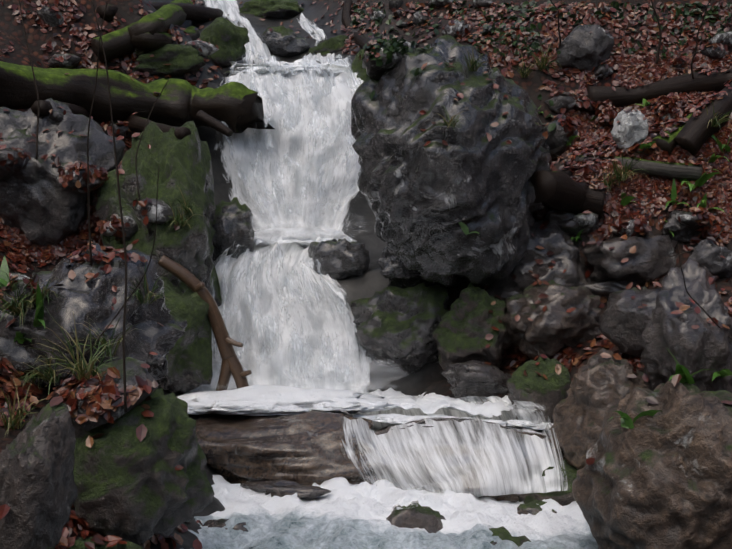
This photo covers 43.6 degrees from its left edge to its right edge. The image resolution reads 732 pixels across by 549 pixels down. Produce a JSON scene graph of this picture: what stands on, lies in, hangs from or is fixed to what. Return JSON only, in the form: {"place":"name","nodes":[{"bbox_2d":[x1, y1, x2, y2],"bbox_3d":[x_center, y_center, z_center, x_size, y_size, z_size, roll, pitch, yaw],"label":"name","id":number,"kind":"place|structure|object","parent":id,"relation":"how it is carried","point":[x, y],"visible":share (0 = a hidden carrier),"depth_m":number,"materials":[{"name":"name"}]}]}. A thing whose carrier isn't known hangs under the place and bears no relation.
{"place":"outdoors","nodes":[
{"label":"outdoors","id":0,"kind":"place"},
{"bbox_2d":[248,192,367,240],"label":"water mist","id":1,"kind":"structure","parent":0,"point":[301,216],"depth_m":7.47,"materials":[{"name":"white liquid"}]},
{"bbox_2d":[0,0,731,548],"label":"ground slope","id":2,"kind":"structure","parent":0,"point":[426,378],"depth_m":8.49,"materials":[{"name":"brown soil"}]},
{"bbox_2d":[0,402,77,548],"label":"boulder","id":3,"kind":"object","parent":2,"relation":"on","point":[38,492],"visible":0.98,"depth_m":3.07,"materials":[{"name":"stone"}]},
{"bbox_2d":[0,98,125,246],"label":"boulder","id":4,"kind":"object","parent":2,"relation":"on","point":[39,205],"visible":0.67,"depth_m":6.82,"materials":[{"name":"stone"}]},
{"bbox_2d":[0,61,274,132],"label":"mossy log","id":5,"kind":"object","parent":4,"relation":"on","point":[181,102],"visible":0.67,"depth_m":7.98,"materials":[{"name":"wood"}]},
{"bbox_2d":[0,243,187,391],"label":"rock","id":6,"kind":"object","parent":2,"relation":"on","point":[80,298],"visible":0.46,"depth_m":4.64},
{"bbox_2d":[68,536,142,548],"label":"rock","id":7,"kind":"object","parent":2,"relation":"on","point":[79,543],"visible":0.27,"depth_m":3.54,"materials":[{"name":"stone"}]},
{"bbox_2d":[0,0,221,548],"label":"leaf litter","id":8,"kind":"object","parent":2,"relation":"on","point":[101,397],"visible":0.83,"depth_m":6.42,"materials":[{"name":"brown plant"}]},
{"bbox_2d":[91,0,192,62],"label":"log","id":9,"kind":"object","parent":2,"relation":"on","point":[116,43],"visible":0.73,"depth_m":8.48,"materials":[{"name":"green wood"}]},
{"bbox_2d":[71,388,213,544],"bbox_3d":[-1.006,0.844,3.862,0.587,0.726,0.575,0,0,21],"label":"mossy boulder","id":10,"kind":"object","parent":2,"relation":"on","point":[130,486],"visible":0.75,"depth_m":3.67,"materials":[{"name":"stone"}]},
{"bbox_2d":[95,121,221,306],"bbox_3d":[-1.567,-0.230,7.022,0.940,1.880,1.163,0,0,-1],"label":"mossy rock","id":11,"kind":"object","parent":2,"relation":"on","point":[184,164],"visible":0.52,"depth_m":6.73,"materials":[{"name":"stone"}]},
{"bbox_2d":[31,100,190,139],"bbox_3d":[-1.929,-1.235,7.544,1.216,0.473,1.467,0,0,-1],"label":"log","id":12,"kind":"object","parent":11,"relation":"on","point":[137,124],"visible":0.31,"depth_m":7.32,"materials":[{"name":"brown wood"}]},
{"bbox_2d":[96,2,222,21],"bbox_3d":[-2.173,-2.821,9.925,0.232,0.864,2.695,0,0,15],"label":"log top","id":13,"kind":"object","parent":2,"relation":"on","point":[197,13],"visible":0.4,"depth_m":10.38,"materials":[{"name":"brown wood"}]},
{"bbox_2d":[130,26,199,50],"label":"rock","id":14,"kind":"object","parent":2,"relation":"on","point":[147,41],"visible":0.48,"depth_m":8.49,"materials":[{"name":"black stone"}]},
{"bbox_2d":[133,44,204,75],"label":"mossy boulder","id":15,"kind":"object","parent":2,"relation":"on","point":[181,60],"visible":0.79,"depth_m":8.58,"materials":[{"name":"stone"}]},
{"bbox_2d":[157,277,212,393],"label":"boulder","id":16,"kind":"object","parent":2,"relation":"on","point":[189,359],"visible":0.6,"depth_m":6.33,"materials":[{"name":"stone"}]},
{"bbox_2d":[158,255,251,390],"bbox_3d":[-1.122,0.408,6.448,0.667,1.091,0.246,0,0,-8],"label":"forked branch","id":17,"kind":"object","parent":2,"relation":"on","point":[231,363],"visible":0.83,"depth_m":6.42,"materials":[{"name":"brown wood"}]},
{"bbox_2d":[196,110,232,136],"bbox_3d":[-1.312,-1.306,7.914,0.341,0.248,0.097,0,0,18],"label":"log stub","id":18,"kind":"object","parent":2,"relation":"on","point":[210,121],"visible":1,"depth_m":7.89,"materials":[{"name":"brown wood"}]},
{"bbox_2d":[199,17,248,66],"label":"mossy boulder","id":19,"kind":"object","parent":2,"relation":"on","point":[229,39],"visible":0.75,"depth_m":9.26,"materials":[{"name":"stone"}]},
{"bbox_2d":[203,519,247,531],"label":"rock","id":20,"kind":"object","parent":2,"relation":"on","point":[219,523],"visible":0.17,"depth_m":4.51,"materials":[{"name":"stone"}]},
{"bbox_2d":[212,197,254,261],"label":"boulder","id":21,"kind":"object","parent":2,"relation":"on","point":[232,222],"visible":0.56,"depth_m":7.30,"materials":[{"name":"stone"}]},
{"bbox_2d":[204,0,292,64],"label":"stream water","id":22,"kind":"structure","parent":2,"relation":"on","point":[256,45],"depth_m":10.57,"materials":[{"name":"white liquid"}]},
{"bbox_2d":[239,0,303,18],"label":"mossy rock","id":23,"kind":"object","parent":2,"relation":"on","point":[277,9],"visible":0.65,"depth_m":11.03,"materials":[{"name":"stone"}]},
{"bbox_2d":[190,411,376,484],"bbox_3d":[-0.523,1.112,5.724,1.397,0.516,0.788,0,0,16],"label":"log","id":24,"kind":"object","parent":2,"relation":"on","point":[306,448],"visible":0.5,"depth_m":5.45,"materials":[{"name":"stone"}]},
{"bbox_2d":[183,229,385,394],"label":"waterfall","id":25,"kind":"object","parent":2,"relation":"on","point":[317,322],"visible":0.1,"depth_m":6.98,"materials":[{"name":"white liquid"}]},
{"bbox_2d":[209,241,366,384],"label":"waterfall","id":26,"kind":"object","parent":25,"relation":"on","point":[296,339],"visible":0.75,"depth_m":6.81,"materials":[{"name":"white liquid"}]},
{"bbox_2d":[254,227,356,247],"bbox_3d":[-0.560,-0.302,7.764,1.026,0.192,0.511,0,0,-1],"label":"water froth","id":27,"kind":"object","parent":25,"relation":"on","point":[265,234],"visible":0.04,"depth_m":7.64,"materials":[{"name":"white liquid"}]},
{"bbox_2d":[254,239,336,244],"bbox_3d":[-0.581,-0.258,7.826,0.800,0.076,0.800,0,0,-1],"label":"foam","id":28,"kind":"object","parent":27,"relation":"on","point":[257,241],"depth_m":7.46,"materials":[{"name":"liquid"}]},
{"bbox_2d":[260,26,309,56],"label":"boulder","id":29,"kind":"object","parent":2,"relation":"on","point":[281,41],"visible":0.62,"depth_m":10.06,"materials":[{"name":"stone"}]},
{"bbox_2d":[240,480,330,499],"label":"boulder","id":30,"kind":"object","parent":2,"relation":"on","point":[280,488],"visible":0.52,"depth_m":5.13,"materials":[{"name":"stone"}]},
{"bbox_2d":[227,64,349,76],"bbox_3d":[-0.716,-2.016,9.169,1.378,0.156,0.729,0,0,-1],"label":"foam","id":31,"kind":"object","parent":2,"relation":"on","point":[325,69],"depth_m":8.94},
{"bbox_2d":[214,49,363,231],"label":"waterfall","id":32,"kind":"object","parent":2,"relation":"on","point":[335,100],"visible":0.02,"depth_m":8.34,"materials":[{"name":"white liquid"}]},
{"bbox_2d":[229,61,350,70],"bbox_3d":[-0.793,-2.078,9.403,1.280,0.102,0.760,0,0,-1],"label":"foam","id":33,"kind":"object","parent":2,"relation":"on","point":[261,64],"depth_m":9.09,"materials":[{"name":"liquid"}]},
{"bbox_2d":[297,13,336,63],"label":"stream water","id":34,"kind":"structure","parent":2,"relation":"on","point":[318,34],"depth_m":10.28,"materials":[{"name":"white liquid"}]},
{"bbox_2d":[309,35,347,55],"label":"mossy rock","id":35,"kind":"object","parent":2,"relation":"on","point":[335,44],"visible":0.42,"depth_m":9.86,"materials":[{"name":"stone"}]},
{"bbox_2d":[308,238,369,279],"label":"boulder","id":36,"kind":"object","parent":2,"relation":"on","point":[344,259],"visible":0.65,"depth_m":7.19,"materials":[{"name":"stone"}]},
{"bbox_2d":[341,0,368,49],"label":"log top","id":37,"kind":"object","parent":2,"relation":"on","point":[361,40],"visible":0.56,"depth_m":10.19,"materials":[{"name":"brown wood"}]},
{"bbox_2d":[351,49,368,80],"bbox_3d":[0.031,-1.920,9.013,0.380,0.598,0.376,0,0,-1],"label":"moss","id":38,"kind":"object","parent":2,"relation":"on","point":[356,67],"visible":0.04,"depth_m":8.93,"materials":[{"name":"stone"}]},
{"bbox_2d":[0,0,731,430],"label":"rubble stones","id":39,"kind":"object","parent":2,"relation":"on","point":[558,142],"visible":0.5,"depth_m":6.81,"materials":[{"name":"stone"}]},
{"bbox_2d":[0,42,731,548],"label":"grass tufts","id":40,"kind":"object","parent":2,"relation":"on","point":[14,306],"visible":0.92,"depth_m":4.50,"materials":[{"name":"green plant"}]},
{"bbox_2d":[0,99,731,428],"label":"green plants","id":41,"kind":"object","parent":2,"relation":"on","point":[627,421],"visible":0.79,"depth_m":4.83,"materials":[{"name":"green plant"}]},
{"bbox_2d":[19,0,731,411],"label":"bare twigs","id":42,"kind":"object","parent":2,"relation":"on","point":[157,184],"visible":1,"depth_m":4.42,"materials":[{"name":"brown wood"}]},
{"bbox_2d":[180,475,597,548],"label":"foam","id":43,"kind":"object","parent":2,"relation":"on","point":[343,514],"depth_m":4.55,"materials":[{"name":"liquid"}]},
{"bbox_2d":[350,283,448,372],"bbox_3d":[0.246,0.424,6.984,0.626,0.726,0.857,0,0,-42],"label":"mossy boulder","id":44,"kind":"object","parent":2,"relation":"on","point":[398,327],"visible":0.81,"depth_m":6.80,"materials":[{"name":"stone"}]},
{"bbox_2d":[377,246,466,288],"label":"boulder","id":45,"kind":"object","parent":44,"relation":"on","point":[396,272],"visible":0.29,"depth_m":6.92,"materials":[{"name":"stone"}]},
{"bbox_2d":[386,503,445,532],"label":"boulder","id":46,"kind":"object","parent":2,"relation":"on","point":[427,519],"visible":0.44,"depth_m":4.48,"materials":[{"name":"stone"}]},
{"bbox_2d":[335,387,512,417],"bbox_3d":[-0.096,0.886,6.468,2.730,0.128,1.110,0,0,-1],"label":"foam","id":47,"kind":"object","parent":2,"relation":"on","point":[431,403],"depth_m":6.10,"materials":[{"name":"liquid"}]},
{"bbox_2d":[177,385,385,415],"bbox_3d":[-0.591,0.835,6.185,1.602,0.152,0.894,0,0,-1],"label":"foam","id":48,"kind":"object","parent":47,"relation":"on","point":[289,399],"visible":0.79,"depth_m":5.98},
{"bbox_2d":[187,407,210,414],"bbox_3d":[-1.098,0.873,5.923,0.310,0.054,0.224,0,0,-1],"label":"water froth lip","id":49,"kind":"object","parent":48,"relation":"on","point":[189,411],"visible":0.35,"depth_m":5.84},
{"bbox_2d":[208,401,259,412],"bbox_3d":[-0.822,0.840,5.861,0.377,0.070,0.280,0,0,-1],"label":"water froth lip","id":50,"kind":"object","parent":48,"relation":"on","point":[233,406],"visible":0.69,"depth_m":5.76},
{"bbox_2d":[260,404,282,413],"bbox_3d":[-0.620,0.854,5.864,0.293,0.062,0.190,0,0,-1],"label":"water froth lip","id":51,"kind":"object","parent":48,"relation":"on","point":[272,407],"visible":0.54,"depth_m":5.79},
{"bbox_2d":[308,401,366,411],"bbox_3d":[-0.184,0.841,5.863,0.392,0.059,0.260,0,0,-1],"label":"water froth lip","id":52,"kind":"object","parent":48,"relation":"on","point":[342,406],"visible":0.98,"depth_m":5.79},
{"bbox_2d":[353,399,392,411],"bbox_3d":[-0.012,0.860,6.011,0.393,0.070,0.276,0,0,-1],"label":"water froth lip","id":53,"kind":"object","parent":48,"relation":"on","point":[372,405],"visible":0.52,"depth_m":5.94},
{"bbox_2d":[196,338,405,390],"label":"water mist","id":54,"kind":"object","parent":47,"relation":"on","point":[311,369],"visible":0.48,"depth_m":6.56,"materials":[{"name":"white liquid"}]},
{"bbox_2d":[440,360,511,399],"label":"boulder","id":55,"kind":"object","parent":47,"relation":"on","point":[474,378],"visible":0.94,"depth_m":6.34,"materials":[{"name":"stone"}]},
{"bbox_2d":[351,35,551,285],"bbox_3d":[0.663,-0.812,6.820,1.668,1.800,1.320,0,0,-41],"label":"boulder","id":56,"kind":"object","parent":2,"relation":"on","point":[422,200],"visible":0.96,"depth_m":6.30,"materials":[{"name":"stone"}]},
{"bbox_2d":[361,417,564,502],"bbox_3d":[0.531,1.156,5.522,1.457,0.510,0.871,0,0,24],"label":"ledge boulder","id":57,"kind":"object","parent":2,"relation":"on","point":[513,498],"visible":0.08,"depth_m":5.45,"materials":[{"name":"stone"}]},
{"bbox_2d":[340,396,568,509],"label":"waterfall","id":58,"kind":"structure","parent":57,"relation":"on","point":[478,458],"depth_m":5.24,"materials":[{"name":"white liquid"}]},
{"bbox_2d":[352,414,375,421],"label":"water foam","id":59,"kind":"object","parent":58,"relation":"on","point":[371,417],"visible":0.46,"depth_m":5.88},
{"bbox_2d":[371,413,406,421],"bbox_3d":[0.157,0.927,5.923,0.352,0.045,0.252,0,0,-1],"label":"water foam","id":60,"kind":"object","parent":58,"relation":"on","point":[382,417],"visible":0.54,"depth_m":5.87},
{"bbox_2d":[383,416,423,423],"bbox_3d":[0.295,0.930,5.869,0.381,0.042,0.258,0,0,-1],"label":"water foam","id":61,"kind":"object","parent":58,"relation":"on","point":[399,420],"visible":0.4,"depth_m":5.80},
{"bbox_2d":[416,414,458,417],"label":"water foam","id":62,"kind":"object","parent":58,"relation":"on","point":[436,416],"visible":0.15,"depth_m":5.91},
{"bbox_2d":[484,419,507,425],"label":"water foam","id":63,"kind":"object","parent":58,"relation":"on","point":[501,422],"visible":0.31,"depth_m":5.82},
{"bbox_2d":[504,420,538,426],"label":"water foam","id":64,"kind":"object","parent":58,"relation":"on","point":[521,423],"visible":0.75,"depth_m":5.84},
{"bbox_2d":[515,422,552,429],"bbox_3d":[1.101,0.976,5.919,0.303,0.051,0.193,0,0,-1],"label":"water foam","id":65,"kind":"object","parent":58,"relation":"on","point":[542,426],"visible":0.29,"depth_m":5.85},
{"bbox_2d":[433,283,511,370],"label":"mossy boulder","id":66,"kind":"object","parent":2,"relation":"on","point":[464,328],"visible":0.92,"depth_m":6.56,"materials":[{"name":"stone"}]},
{"bbox_2d":[240,0,731,130],"bbox_3d":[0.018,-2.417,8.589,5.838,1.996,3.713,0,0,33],"label":"leaf litter","id":67,"kind":"object","parent":2,"relation":"on","point":[589,18],"visible":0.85,"depth_m":8.77,"materials":[{"name":"brown plant"}]},
{"bbox_2d":[489,526,530,546],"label":"mossy rock","id":68,"kind":"object","parent":2,"relation":"on","point":[502,533],"visible":0.23,"depth_m":4.29,"materials":[{"name":"stone"}]},
{"bbox_2d":[517,500,556,514],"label":"mossy rock","id":69,"kind":"object","parent":2,"relation":"on","point":[533,508],"visible":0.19,"depth_m":4.83,"materials":[{"name":"stone"}]},
{"bbox_2d":[486,220,590,300],"bbox_3d":[1.349,-0.044,7.008,0.787,0.758,0.647,0,0,27],"label":"boulder","id":70,"kind":"object","parent":2,"relation":"on","point":[559,242],"visible":0.46,"depth_m":6.81,"materials":[{"name":"stone"}]},
{"bbox_2d":[506,356,570,422],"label":"mossy boulder","id":71,"kind":"object","parent":2,"relation":"on","point":[550,393],"visible":0.6,"depth_m":5.95,"materials":[{"name":"stone"}]},
{"bbox_2d":[515,459,578,505],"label":"mossy boulder","id":72,"kind":"object","parent":2,"relation":"on","point":[563,498],"visible":0.19,"depth_m":5.06,"materials":[{"name":"stone"}]},
{"bbox_2d":[502,279,601,359],"bbox_3d":[1.346,0.321,6.593,0.692,0.576,0.550,0,0,-38],"label":"boulder","id":73,"kind":"object","parent":2,"relation":"on","point":[555,327],"visible":0.83,"depth_m":6.42,"materials":[{"name":"stone"}]},
{"bbox_2d":[530,170,605,218],"bbox_3d":[1.500,-0.599,6.897,0.852,0.344,0.384,0,0,-44],"label":"log stub","id":74,"kind":"object","parent":2,"relation":"on","point":[560,190],"visible":0.77,"depth_m":6.72,"materials":[{"name":"brown wood"}]},
{"bbox_2d":[543,209,599,234],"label":"boulder","id":75,"kind":"object","parent":2,"relation":"on","point":[565,221],"visible":0.5,"depth_m":6.98,"materials":[{"name":"stone"}]},
{"bbox_2d":[419,50,731,464],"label":"leaf litter","id":76,"kind":"object","parent":2,"relation":"on","point":[650,192],"visible":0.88,"depth_m":7.12,"materials":[{"name":"brown plant"}]},
{"bbox_2d":[556,24,613,70],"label":"boulder","id":77,"kind":"object","parent":2,"relation":"on","point":[581,47],"visible":0.81,"depth_m":8.57,"materials":[{"name":"stone"}]},
{"bbox_2d":[549,348,648,468],"bbox_3d":[1.395,0.785,5.333,0.538,0.722,0.660,0,0,40],"label":"brown boulder","id":78,"kind":"object","parent":2,"relation":"on","point":[599,385],"visible":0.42,"depth_m":5.16,"materials":[{"name":"stone"}]},
{"bbox_2d":[582,280,638,298],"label":"rock","id":79,"kind":"object","parent":2,"relation":"on","point":[604,288],"visible":0.25,"depth_m":6.80,"materials":[{"name":"stone"}]},
{"bbox_2d":[581,231,677,284],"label":"boulder","id":80,"kind":"object","parent":2,"relation":"on","point":[603,260],"visible":0.65,"depth_m":6.75,"materials":[{"name":"stone"}]},
{"bbox_2d":[611,109,648,149],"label":"white boulder","id":81,"kind":"object","parent":2,"relation":"on","point":[630,129],"visible":0.88,"depth_m":7.26,"materials":[{"name":"stone"}]},
{"bbox_2d":[599,286,661,356],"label":"boulder","id":82,"kind":"object","parent":2,"relation":"on","point":[624,319],"visible":0.67,"depth_m":5.96,"materials":[{"name":"stone"}]},
{"bbox_2d":[575,155,702,179],"bbox_3d":[2.129,-0.859,7.267,1.028,0.275,0.298,0,0,35],"label":"grey log","id":83,"kind":"object","parent":2,"relation":"on","point":[678,171],"visible":0.56,"depth_m":7.05,"materials":[{"name":"grey wood"}]},
{"bbox_2d":[572,380,731,548],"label":"boulder","id":84,"kind":"object","parent":2,"relation":"on","point":[661,478],"visible":0.98,"depth_m":3.68,"materials":[{"name":"stone"}]},
{"bbox_2d":[587,69,731,106],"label":"log","id":85,"kind":"object","parent":2,"relation":"on","point":[624,96],"visible":0.58,"depth_m":8.26,"materials":[{"name":"brown wood"}]},
{"bbox_2d":[652,112,693,155],"bbox_3d":[2.502,-1.118,7.274,0.519,0.408,0.170,0,0,-26],"label":"mossy log","id":86,"kind":"object","parent":2,"relation":"on","point":[667,144],"visible":0.35,"depth_m":7.15,"materials":[{"name":"green plant"}]},
{"bbox_2d":[661,210,701,241],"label":"rock","id":87,"kind":"object","parent":2,"relation":"on","point":[679,230],"visible":0.52,"depth_m":6.91,"materials":[{"name":"stone"}]},
{"bbox_2d":[640,258,731,392],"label":"boulder","id":88,"kind":"object","parent":2,"relation":"on","point":[705,345],"visible":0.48,"depth_m":5.01,"materials":[{"name":"stone"}]},
{"bbox_2d":[674,82,731,154],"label":"log","id":89,"kind":"object","parent":2,"relation":"on","point":[694,135],"visible":0.81,"depth_m":7.10,"materials":[{"name":"brown wood"}]},
{"bbox_2d":[688,239,731,278],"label":"boulder","id":90,"kind":"object","parent":2,"relation":"on","point":[707,253],"visible":0.75,"depth_m":6.47,"materials":[{"name":"stone"}]}
]}

